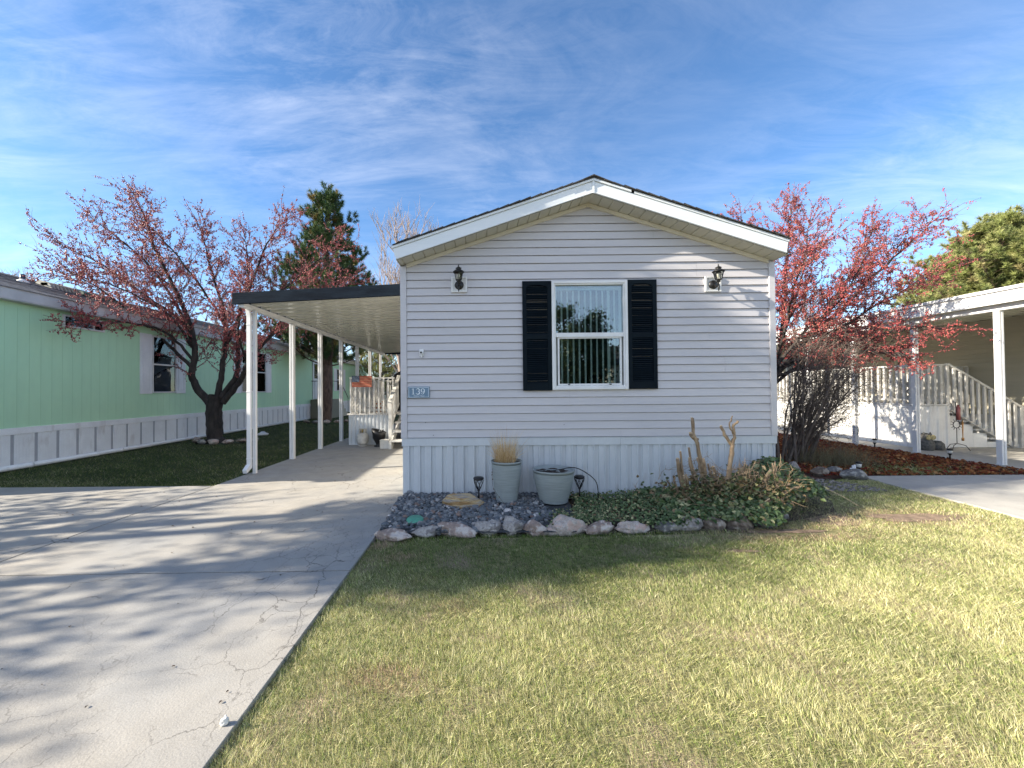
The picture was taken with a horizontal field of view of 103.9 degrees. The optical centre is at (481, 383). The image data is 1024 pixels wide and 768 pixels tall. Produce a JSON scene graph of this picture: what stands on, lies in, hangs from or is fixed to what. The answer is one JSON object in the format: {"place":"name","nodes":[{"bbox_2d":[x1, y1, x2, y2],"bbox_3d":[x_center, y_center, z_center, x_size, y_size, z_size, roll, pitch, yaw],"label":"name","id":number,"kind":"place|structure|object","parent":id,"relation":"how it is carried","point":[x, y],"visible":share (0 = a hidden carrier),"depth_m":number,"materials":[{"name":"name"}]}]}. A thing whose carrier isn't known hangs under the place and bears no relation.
{"place":"outdoors","nodes":[
{"label":"outdoors","id":0,"kind":"place"},
{"bbox_2d":[0,414,399,487],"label":"shaded lawn grass","id":1,"kind":"structure","parent":0,"point":[105,478],"depth_m":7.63,"materials":[{"name":"green plant"}]},
{"bbox_2d":[0,417,309,471],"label":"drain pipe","id":2,"kind":"object","parent":1,"relation":"on","point":[47,461],"visible":0.89,"depth_m":9.20,"materials":[{"name":"white plastic"}]},
{"bbox_2d":[0,272,366,466],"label":"mint green home","id":3,"kind":"object","parent":1,"relation":"on","point":[92,390],"visible":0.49,"depth_m":9.33,"materials":[{"name":"green paint"}]},
{"bbox_2d":[62,314,104,332],"bbox_3d":[-8.741,-1.325,8.808,0.040,0.260,0.910,0,-1,0],"label":"window","id":4,"kind":"structure","parent":3,"relation":"in","point":[65,317],"depth_m":8.67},
{"bbox_2d":[152,335,176,392],"bbox_3d":[-8.721,-0.522,11.008,0.040,1.530,0.830,0,-1,0],"label":"window","id":5,"kind":"structure","parent":3,"relation":"in","point":[164,376],"depth_m":10.97,"materials":[{"name":"glass"}]},
{"bbox_2d":[241,351,265,392],"bbox_3d":[-8.694,-0.456,15.307,0.040,1.550,1.630,0,-1,0],"label":"window","id":6,"kind":"structure","parent":3,"relation":"in","point":[261,374],"depth_m":15.67,"materials":[{"name":"plastic"}]},
{"bbox_2d":[312,360,317,398],"bbox_3d":[-8.647,-0.227,20.985,0.059,2.020,0.950,0,-1,0],"label":"door","id":7,"kind":"structure","parent":3,"relation":"in","point":[314,365],"depth_m":20.69,"materials":[{"name":"white paint"}]},
{"bbox_2d":[337,369,343,390],"bbox_3d":[-8.636,-0.243,24.410,0.040,1.300,1.100,0,-1,0],"label":"window","id":8,"kind":"structure","parent":3,"relation":"in","point":[337,369],"depth_m":24.11,"materials":[{"name":"glass"}]},
{"bbox_2d":[18,175,379,443],"bbox_3d":[-7.410,-2.031,10.237,8.762,7.406,5.407,0,-1,0],"label":"crabapple tree","id":9,"kind":"object","parent":1,"relation":"on","point":[217,400],"visible":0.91,"depth_m":10.94,"materials":[{"name":"red plant"}]},
{"bbox_2d":[197,439,205,443],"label":"ring stone","id":10,"kind":"object","parent":1,"relation":"on","point":[201,441],"visible":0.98,"depth_m":10.85,"materials":[{"name":"grey stone"}]},
{"bbox_2d":[208,439,218,444],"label":"ring stone","id":11,"kind":"object","parent":1,"relation":"on","point":[213,441],"visible":0.96,"depth_m":10.79,"materials":[{"name":"grey stone"}]},
{"bbox_2d":[222,439,233,443],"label":"ring stone","id":12,"kind":"object","parent":1,"relation":"on","point":[227,441],"visible":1,"depth_m":10.85,"materials":[{"name":"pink stone"}]},
{"bbox_2d":[235,438,246,442],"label":"ring stone","id":13,"kind":"object","parent":1,"relation":"on","point":[241,440],"visible":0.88,"depth_m":11.02,"materials":[{"name":"grey stone"}]},
{"bbox_2d":[257,431,268,435],"bbox_3d":[-7.176,1.616,13.126,0.340,0.125,0.340,0,-1,0],"label":"lawn cap","id":14,"kind":"object","parent":1,"relation":"on","point":[262,433],"visible":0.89,"depth_m":13.04,"materials":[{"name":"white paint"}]},
{"bbox_2d":[257,181,376,421],"bbox_3d":[-7.304,-3.857,18.382,5.468,11.191,5.698,-1,-1,27],"label":"pine tree","id":15,"kind":"object","parent":1,"relation":"on","point":[328,204],"visible":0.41,"depth_m":17.90,"materials":[{"name":"green plant"}]},
{"bbox_2d":[311,381,347,418],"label":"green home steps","id":16,"kind":"structure","parent":1,"relation":"on","point":[314,409],"depth_m":20.43,"materials":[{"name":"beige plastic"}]},
{"bbox_2d":[368,198,432,372],"bbox_3d":[-5.110,-4.963,23.759,4.654,13.523,4.693,-1,-1,30],"label":"bare tree","id":17,"kind":"object","parent":1,"relation":"on","point":[388,267],"visible":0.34,"depth_m":23.86,"materials":[{"name":"plant"}]},
{"bbox_2d":[0,424,402,767],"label":"driveway","id":18,"kind":"structure","parent":0,"point":[239,618],"depth_m":2.77,"materials":[{"name":"concrete"}]},
{"bbox_2d":[2,466,364,706],"bbox_3d":[-3.285,1.502,4.859,4.268,0.012,7.154,0,-1,0],"label":"driveway debris","id":19,"kind":"object","parent":18,"relation":"on","point":[177,603],"visible":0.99,"depth_m":3.87,"materials":[{"name":"brown plant"}]},
{"bbox_2d":[220,715,228,726],"bbox_3d":[-1.095,1.433,1.699,0.040,0.052,0.026,-1,-1,20],"label":"paper scrap","id":20,"kind":"object","parent":18,"relation":"on","point":[224,720],"visible":1,"depth_m":1.69,"materials":[{"name":"white paper"}]},
{"bbox_2d":[232,284,399,473],"bbox_3d":[-2.540,-0.001,11.345,3.070,3.175,9.565,0,-1,0],"label":"carport","id":21,"kind":"object","parent":18,"relation":"on","point":[366,317],"visible":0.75,"depth_m":7.84,"materials":[{"name":"white metal"}]},
{"bbox_2d":[356,428,368,446],"bbox_3d":[-3.016,1.355,10.142,0.304,0.440,0.304,0,-1,0],"label":"propane tank","id":22,"kind":"object","parent":18,"relation":"on","point":[362,438],"visible":1,"depth_m":10.04,"materials":[{"name":"white metal"}]},
{"bbox_2d":[347,377,400,444],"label":"porch deck","id":23,"kind":"structure","parent":18,"relation":"on","point":[363,413],"depth_m":10.42,"materials":[{"name":"white metal"}]},
{"bbox_2d":[352,376,371,386],"bbox_3d":[-3.097,-0.065,10.350,0.521,0.286,0.018,0,-1,0],"label":"flag panel","id":24,"kind":"object","parent":23,"relation":"attached to","point":[362,381],"visible":1,"depth_m":10.35,"materials":[{"name":"red fabric"}]},
{"bbox_2d":[371,428,385,446],"bbox_3d":[-2.587,1.337,10.080,0.370,0.466,0.370,0,-1,0],"label":"coal scuttle","id":25,"kind":"object","parent":18,"relation":"on","point":[378,435],"visible":0.86,"depth_m":9.96,"materials":[{"name":"black metal"}]},
{"bbox_2d":[380,439,390,448],"bbox_3d":[-2.348,1.459,9.757,0.220,0.210,0.220,0,-1,0],"label":"wooden box","id":26,"kind":"object","parent":18,"relation":"on","point":[383,443],"visible":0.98,"depth_m":9.66,"materials":[{"name":"white paint"}]},
{"bbox_2d":[388,375,401,448],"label":"porch steps","id":27,"kind":"structure","parent":18,"relation":"on","point":[393,402],"depth_m":10.06,"materials":[{"name":"white paint"}]},
{"bbox_2d":[381,371,400,410],"bbox_3d":[-2.133,0.184,11.907,1.646,1.188,0.668,0,-1,0],"label":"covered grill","id":28,"kind":"object","parent":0,"point":[395,376],"visible":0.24,"depth_m":11.60,"materials":[{"name":"metal"}]},
{"bbox_2d":[1,412,845,541],"bbox_3d":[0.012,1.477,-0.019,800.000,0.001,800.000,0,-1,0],"label":"ground","id":29,"kind":"structure","parent":0,"point":[497,535],"depth_m":4.29,"materials":[{"name":"soil"}]},
{"bbox_2d":[2,267,38,279],"bbox_3d":[-33.976,-3.339,29.030,4.074,10.888,4.723,-1,-1,33],"label":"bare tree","id":30,"kind":"object","parent":29,"relation":"on","point":[18,270],"visible":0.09,"depth_m":29.58,"materials":[{"name":"brown plant"}]},
{"bbox_2d":[350,350,398,394],"bbox_3d":[-6.898,-2.018,27.356,3.979,7.731,4.377,0,-1,0],"label":"pine tree","id":31,"kind":"object","parent":29,"relation":"on","point":[386,364],"visible":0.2,"depth_m":26.52,"materials":[{"name":"green plant"}]},
{"bbox_2d":[383,366,397,403],"bbox_3d":[-2.776,-0.234,36.524,10.600,4.300,11.400,0,-1,0],"label":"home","id":32,"kind":"object","parent":29,"relation":"on","point":[389,383],"visible":0.03,"depth_m":31.05,"materials":[{"name":"grey"}]},
{"bbox_2d":[374,528,411,541],"bbox_3d":[-0.856,1.480,3.874,0.403,0.148,0.183,-1,-1,24],"label":"edging stone","id":33,"kind":"object","parent":29,"relation":"on","point":[393,534],"visible":0.84,"depth_m":3.83,"materials":[{"name":"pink stone"}]},
{"bbox_2d":[388,214,438,283],"bbox_3d":[-3.224,-4.847,26.710,5.947,13.337,6.424,-1,-1,38],"label":"bare tree","id":34,"kind":"object","parent":29,"relation":"on","point":[430,228],"depth_m":26.84,"materials":[{"name":"brown plant"}]},
{"bbox_2d":[391,174,790,498],"bbox_3d":[1.391,-0.436,13.042,4.869,4.022,16.413,0,-1,0],"label":"mobile home","id":35,"kind":"object","parent":29,"relation":"on","point":[589,325],"visible":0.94,"depth_m":5.14,"materials":[{"name":"grey plastic"}]},
{"bbox_2d":[408,387,429,397],"bbox_3d":[-0.805,0.107,5.143,0.276,0.146,0.034,0,-1,0],"label":"number plaque","id":36,"kind":"object","parent":35,"relation":"attached to","point":[418,392],"visible":1,"depth_m":5.13,"materials":[{"name":"blue metal"}]},
{"bbox_2d":[419,349,423,356],"bbox_3d":[-0.772,-0.398,5.130,0.056,0.113,0.071,0,-1,0],"label":"wall camera","id":37,"kind":"object","parent":35,"relation":"attached to","point":[421,352],"depth_m":5.14,"materials":[{"name":"white paint"}]},
{"bbox_2d":[451,264,466,292],"bbox_3d":[-0.288,-1.334,5.070,0.206,0.347,0.220,0,-1,0],"label":"wall lantern","id":38,"kind":"object","parent":35,"relation":"attached to","point":[459,283],"depth_m":5.14,"materials":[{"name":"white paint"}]},
{"bbox_2d":[551,280,628,389],"bbox_3d":[1.389,-0.625,5.182,0.984,1.404,0.136,0,-1,0],"label":"window","id":39,"kind":"structure","parent":35,"relation":"in","point":[622,335],"depth_m":5.15,"materials":[{"name":"white plastic"}]},
{"bbox_2d":[704,264,724,291],"bbox_3d":[2.970,-1.335,5.049,0.206,0.347,0.220,0,-1,0],"label":"wall lantern","id":40,"kind":"object","parent":35,"relation":"attached to","point":[712,283],"depth_m":5.11,"materials":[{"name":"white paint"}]},
{"bbox_2d":[789,280,827,326],"bbox_3d":[27.369,-3.596,33.078,3.635,10.476,3.605,0,-1,-35],"label":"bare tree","id":41,"kind":"object","parent":29,"relation":"on","point":[809,306],"visible":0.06,"depth_m":32.80,"materials":[{"name":"brown plant"}]},
{"bbox_2d":[883,204,1023,308],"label":"pine tree","id":42,"kind":"object","parent":29,"relation":"on","point":[995,246],"visible":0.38,"depth_m":21.73,"materials":[{"name":"green plant"}]},
{"bbox_2d":[484,425,527,462],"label":"ornamental grass","id":43,"kind":"object","parent":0,"point":[503,453],"depth_m":4.77,"materials":[{"name":"plant"}]},
{"bbox_2d":[0,0,1023,376],"label":"sky","id":44,"kind":"structure","parent":0,"point":[464,109],"materials":[{"name":"blue"}]},
{"bbox_2d":[200,478,1023,767],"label":"lawn grass","id":45,"kind":"structure","parent":0,"point":[951,574],"depth_m":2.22,"materials":[{"name":"green plant"}]},
{"bbox_2d":[381,498,576,532],"bbox_3d":[0.015,1.437,4.534,2.050,0.062,1.205,0,-1,0],"label":"gravel base","id":46,"kind":"object","parent":45,"relation":"on","point":[557,507],"visible":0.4,"depth_m":4.19,"materials":[{"name":"grey gravel"}]},
{"bbox_2d":[442,493,484,508],"bbox_3d":[-0.208,1.403,4.648,0.504,0.239,0.272,0,-1,0],"label":"boulder","id":47,"kind":"object","parent":46,"relation":"on","point":[461,500],"visible":0.64,"depth_m":4.57,"materials":[{"name":"stone"}]},
{"bbox_2d":[381,490,557,534],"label":"river gravel","id":48,"kind":"structure","parent":46,"relation":"on","point":[525,506],"depth_m":4.42,"materials":[{"name":"grey gravel"}]},
{"bbox_2d":[406,515,422,525],"bbox_3d":[-0.697,1.428,4.191,0.176,0.046,0.176,0,7,0],"label":"valve lid","id":49,"kind":"object","parent":48,"relation":"on","point":[414,518],"visible":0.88,"depth_m":4.18,"materials":[{"name":"green plastic"}]},
{"bbox_2d":[473,476,483,497],"bbox_3d":[-0.033,1.272,4.844,0.130,0.297,0.130,0,-1,0],"label":"solar light","id":50,"kind":"object","parent":48,"relation":"on","point":[478,478],"visible":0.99,"depth_m":4.82,"materials":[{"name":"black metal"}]},
{"bbox_2d":[491,458,521,502],"bbox_3d":[0.301,1.155,4.804,0.376,0.475,0.376,0,-1,0],"label":"planter pot","id":51,"kind":"object","parent":48,"relation":"on","point":[506,479],"visible":0.94,"depth_m":4.67,"materials":[{"name":"plastic"}]},
{"bbox_2d":[532,465,574,504],"bbox_3d":[0.862,1.205,4.779,0.508,0.385,0.508,0,-1,0],"label":"planter pot","id":52,"kind":"object","parent":46,"relation":"on","point":[553,487],"visible":0.95,"depth_m":4.61,"materials":[{"name":"plastic"}]},
{"bbox_2d":[540,467,598,497],"bbox_3d":[1.039,1.167,4.679,0.761,0.409,0.110,0,-1,-10],"label":"black hose","id":53,"kind":"object","parent":52,"relation":"on","point":[576,468],"visible":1,"depth_m":4.65,"materials":[{"name":"rubber"}]},
{"bbox_2d":[728,549,760,551],"bbox_3d":[2.306,1.467,3.516,0.296,0.001,0.059,-1,-1,3],"label":"bare patch","id":54,"kind":"object","parent":45,"relation":"on","point":[733,550],"visible":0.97,"depth_m":3.52,"materials":[{"name":"beige soil"}]},
{"bbox_2d":[745,529,826,532],"bbox_3d":[3.026,1.467,3.992,0.853,0.001,0.113,0,-1,0],"label":"bare patch","id":55,"kind":"object","parent":45,"relation":"on","point":[781,531],"visible":1,"depth_m":3.98,"materials":[{"name":"beige soil"}]},
{"bbox_2d":[806,513,860,525],"bbox_3d":[3.812,1.466,4.415,0.584,0.001,0.570,0,-1,-40],"label":"bare patch","id":56,"kind":"object","parent":45,"relation":"on","point":[826,521],"visible":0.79,"depth_m":4.32,"materials":[{"name":"beige soil"}]},
{"bbox_2d":[783,476,886,491],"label":"grey gravel","id":57,"kind":"structure","parent":45,"relation":"on","point":[845,484],"depth_m":5.68,"materials":[{"name":"grey gravel"}]},
{"bbox_2d":[865,513,967,521],"bbox_3d":[4.797,1.457,4.371,1.132,0.001,0.290,0,-1,0],"label":"bare patch","id":58,"kind":"object","parent":45,"relation":"on","point":[918,517],"visible":1,"depth_m":4.38,"materials":[{"name":"beige soil"}]},
{"bbox_2d":[408,493,835,535],"bbox_3d":[1.745,1.486,4.889,5.829,0.001,2.125,0,-1,-16],"label":"soil bed","id":59,"kind":"object","parent":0,"point":[807,512],"visible":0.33,"depth_m":4.58,"materials":[{"name":"brown soil"}]},
{"bbox_2d":[411,525,438,538],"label":"edging stone","id":60,"kind":"object","parent":59,"relation":"on","point":[426,532],"visible":0.89,"depth_m":3.92,"materials":[{"name":"white stone"}]},
{"bbox_2d":[437,521,476,538],"bbox_3d":[-0.254,1.476,4.000,0.466,0.184,0.191,-1,-1,24],"label":"edging stone","id":61,"kind":"object","parent":59,"relation":"on","point":[459,529],"visible":0.77,"depth_m":3.94,"materials":[{"name":"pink stone"}]},
{"bbox_2d":[474,519,501,537],"bbox_3d":[0.057,1.466,4.031,0.315,0.181,0.164,0,-1,0],"label":"edging stone","id":62,"kind":"object","parent":59,"relation":"on","point":[494,525],"visible":0.81,"depth_m":3.98,"materials":[{"name":"white stone"}]},
{"bbox_2d":[502,515,524,537],"bbox_3d":[0.327,1.470,4.037,0.247,0.266,0.214,0,-1,0],"label":"edging stone","id":63,"kind":"object","parent":59,"relation":"on","point":[512,525],"visible":0.76,"depth_m":3.98,"materials":[{"name":"white stone"}]},
{"bbox_2d":[523,519,547,536],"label":"edging stone","id":64,"kind":"object","parent":59,"relation":"on","point":[534,527],"visible":0.81,"depth_m":3.95,"materials":[{"name":"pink stone"}]},
{"bbox_2d":[546,514,587,536],"bbox_3d":[0.834,1.449,4.035,0.430,0.258,0.240,0,-1,-23],"label":"edging stone","id":65,"kind":"object","parent":59,"relation":"on","point":[563,525],"visible":0.72,"depth_m":3.96,"materials":[{"name":"grey stone"}]},
{"bbox_2d":[574,475,584,495],"bbox_3d":[1.208,1.273,4.926,0.130,0.297,0.130,0,-1,0],"label":"solar light","id":66,"kind":"object","parent":59,"relation":"on","point":[579,477],"visible":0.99,"depth_m":4.91,"materials":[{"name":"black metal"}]},
{"bbox_2d":[583,520,613,535],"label":"edging stone","id":67,"kind":"object","parent":59,"relation":"on","point":[603,527],"visible":0.94,"depth_m":3.96,"materials":[{"name":"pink stone"}]},
{"bbox_2d":[614,521,650,533],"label":"edging stone","id":68,"kind":"object","parent":59,"relation":"on","point":[635,527],"visible":0.91,"depth_m":3.98,"materials":[{"name":"grey stone"}]},
{"bbox_2d":[654,521,681,533],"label":"edging stone","id":69,"kind":"object","parent":59,"relation":"on","point":[664,528],"visible":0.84,"depth_m":4.00,"materials":[{"name":"grey stone"}]},
{"bbox_2d":[539,456,830,527],"bbox_3d":[2.416,1.161,4.697,3.785,0.574,1.707,0,-1,-16],"label":"ivy","id":70,"kind":"object","parent":59,"relation":"on","point":[766,513],"depth_m":4.32,"materials":[{"name":"green plant"}]},
{"bbox_2d":[676,515,703,533],"bbox_3d":[2.105,1.449,4.077,0.281,0.202,0.201,-1,-1,26],"label":"edging stone","id":71,"kind":"object","parent":59,"relation":"on","point":[693,525],"visible":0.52,"depth_m":4.02,"materials":[{"name":"white stone"}]},
{"bbox_2d":[702,516,725,532],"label":"edging stone","id":72,"kind":"object","parent":59,"relation":"on","point":[720,525],"visible":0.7,"depth_m":4.04,"materials":[{"name":"grey stone"}]},
{"bbox_2d":[634,416,833,512],"bbox_3d":[2.760,0.907,4.423,2.181,1.102,0.832,0,-1,0],"label":"pruned shrub","id":73,"kind":"object","parent":59,"relation":"on","point":[739,483],"visible":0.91,"depth_m":4.43,"materials":[{"name":"green plant"}]},
{"bbox_2d":[721,513,753,532],"bbox_3d":[2.634,1.448,4.118,0.275,0.225,0.214,0,-1,-24],"label":"edging stone","id":74,"kind":"object","parent":59,"relation":"on","point":[742,525],"visible":0.46,"depth_m":4.05,"materials":[{"name":"grey stone"}]},
{"bbox_2d":[750,517,778,528],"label":"edging stone","id":75,"kind":"object","parent":59,"relation":"on","point":[769,527],"visible":0.15,"depth_m":4.13,"materials":[{"name":"grey stone"}]},
{"bbox_2d":[778,429,1023,469],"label":"patio","id":76,"kind":"structure","parent":0,"point":[1015,457],"depth_m":8.41,"materials":[{"name":"grey concrete"}]},
{"bbox_2d":[777,364,969,447],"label":"neighbour deck","id":77,"kind":"structure","parent":76,"relation":"on","point":[935,417],"depth_m":9.63,"materials":[{"name":"white paint"}]},
{"bbox_2d":[776,283,1023,464],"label":"awning","id":78,"kind":"object","parent":76,"relation":"on","point":[997,305],"visible":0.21,"depth_m":7.55,"materials":[{"name":"white paint"}]},
{"bbox_2d":[778,315,1023,441],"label":"tan home","id":79,"kind":"object","parent":76,"relation":"on","point":[974,352],"visible":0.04,"depth_m":9.93,"materials":[{"name":"plastic"}]},
{"bbox_2d":[785,356,805,377],"bbox_3d":[12.352,-0.732,15.683,0.054,1.100,1.100,0,-1,0],"label":"window","id":80,"kind":"structure","parent":79,"relation":"in","point":[790,365],"depth_m":15.91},
{"bbox_2d":[831,342,857,394],"bbox_3d":[12.341,-0.519,13.606,0.054,1.980,0.950,0,-1,0],"label":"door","id":81,"kind":"structure","parent":79,"relation":"in","point":[847,342],"depth_m":13.61,"materials":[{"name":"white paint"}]},
{"bbox_2d":[890,345,910,359],"bbox_3d":[12.320,-0.914,11.661,0.050,0.400,0.750,0,-1,0],"label":"wall mirror","id":82,"kind":"object","parent":79,"relation":"attached to","point":[893,350],"depth_m":11.73,"materials":[{"name":"black metal"}]},
{"bbox_2d":[933,440,945,449],"bbox_3d":[10.046,1.348,8.840,0.280,0.200,0.276,0,-1,0],"label":"stone ornament","id":83,"kind":"object","parent":76,"relation":"on","point":[939,445],"visible":0.65,"depth_m":8.73,"materials":[{"name":"grey stone"}]},
{"bbox_2d":[946,402,970,450],"bbox_3d":[10.355,0.919,8.773,0.373,1.060,0.312,0,-1,0],"label":"sun stake","id":84,"kind":"object","parent":76,"relation":"on","point":[958,412],"visible":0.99,"depth_m":8.72,"materials":[{"name":"black metal"}]},
{"bbox_2d":[899,363,1023,447],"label":"neighbour steps","id":85,"kind":"structure","parent":76,"relation":"on","point":[971,438],"depth_m":9.00,"materials":[{"name":"white paint"}]},
{"bbox_2d":[781,435,1021,478],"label":"leaf bed soil","id":86,"kind":"structure","parent":0,"point":[833,476],"depth_m":6.52,"materials":[{"name":"brown soil"}]},
{"bbox_2d":[789,461,800,470],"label":"bed stone","id":87,"kind":"object","parent":86,"relation":"on","point":[794,464],"visible":0.45,"depth_m":6.62,"materials":[{"name":"white stone"}]},
{"bbox_2d":[810,467,828,476],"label":"bed stone","id":88,"kind":"object","parent":86,"relation":"on","point":[818,471],"visible":0.95,"depth_m":6.42,"materials":[{"name":"grey stone"}]},
{"bbox_2d":[827,466,841,473],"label":"bed stone","id":89,"kind":"object","parent":86,"relation":"on","point":[834,469],"visible":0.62,"depth_m":6.58,"materials":[{"name":"grey stone"}]},
{"bbox_2d":[776,319,897,463],"bbox_3d":[6.409,0.007,7.674,2.826,2.986,2.154,0,-1,-36],"label":"bare bush","id":90,"kind":"object","parent":86,"relation":"on","point":[811,410],"visible":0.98,"depth_m":7.45,"materials":[{"name":"plant"}]},
{"bbox_2d":[782,441,895,469],"bbox_3d":[6.358,1.260,7.356,2.257,0.440,1.649,0,-1,0],"label":"dry grass clump","id":91,"kind":"object","parent":86,"relation":"on","point":[830,459],"visible":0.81,"depth_m":7.17,"materials":[{"name":"plant"}]},
{"bbox_2d":[712,181,994,383],"bbox_3d":[7.116,-1.404,8.246,5.760,5.847,3.020,0,-1,0],"label":"crabapple tree","id":92,"kind":"object","parent":86,"relation":"on","point":[787,308],"visible":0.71,"depth_m":7.86,"materials":[{"name":"red plant"}]},
{"bbox_2d":[839,469,868,480],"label":"bed stone","id":93,"kind":"object","parent":86,"relation":"on","point":[853,474],"visible":0.91,"depth_m":6.11,"materials":[{"name":"grey stone"}]},
{"bbox_2d":[855,461,862,468],"bbox_3d":[6.082,1.357,6.445,0.090,0.226,0.090,0,-1,0],"label":"solar light","id":94,"kind":"object","parent":86,"relation":"on","point":[859,464],"visible":0.91,"depth_m":6.42,"materials":[{"name":"black metal"}]},
{"bbox_2d":[776,432,1023,475],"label":"fallen leaves","id":95,"kind":"object","parent":86,"relation":"on","point":[919,458],"visible":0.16,"depth_m":7.19,"materials":[{"name":"red plant"}]},
{"bbox_2d":[946,448,952,459],"bbox_3d":[8.989,1.349,7.677,0.090,0.226,0.090,0,-1,0],"label":"solar light","id":96,"kind":"object","parent":86,"relation":"on","point":[949,451],"visible":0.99,"depth_m":7.67,"materials":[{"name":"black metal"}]},
{"bbox_2d":[920,432,935,450],"bbox_3d":[9.786,1.250,8.823,0.300,0.400,0.300,0,-1,0],"label":"flower pot","id":97,"kind":"object","parent":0,"point":[927,442],"visible":0.91,"depth_m":8.71,"materials":[{"name":"stone"}]},
{"bbox_2d":[847,454,1023,475],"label":"patch grass","id":98,"kind":"structure","parent":0,"point":[913,469],"depth_m":6.82,"materials":[{"name":"plant"}]},
{"bbox_2d":[868,475,1023,518],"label":"neighbour driveway","id":99,"kind":"structure","parent":0,"point":[1000,493],"depth_m":5.54,"materials":[{"name":"concrete"}]}
]}

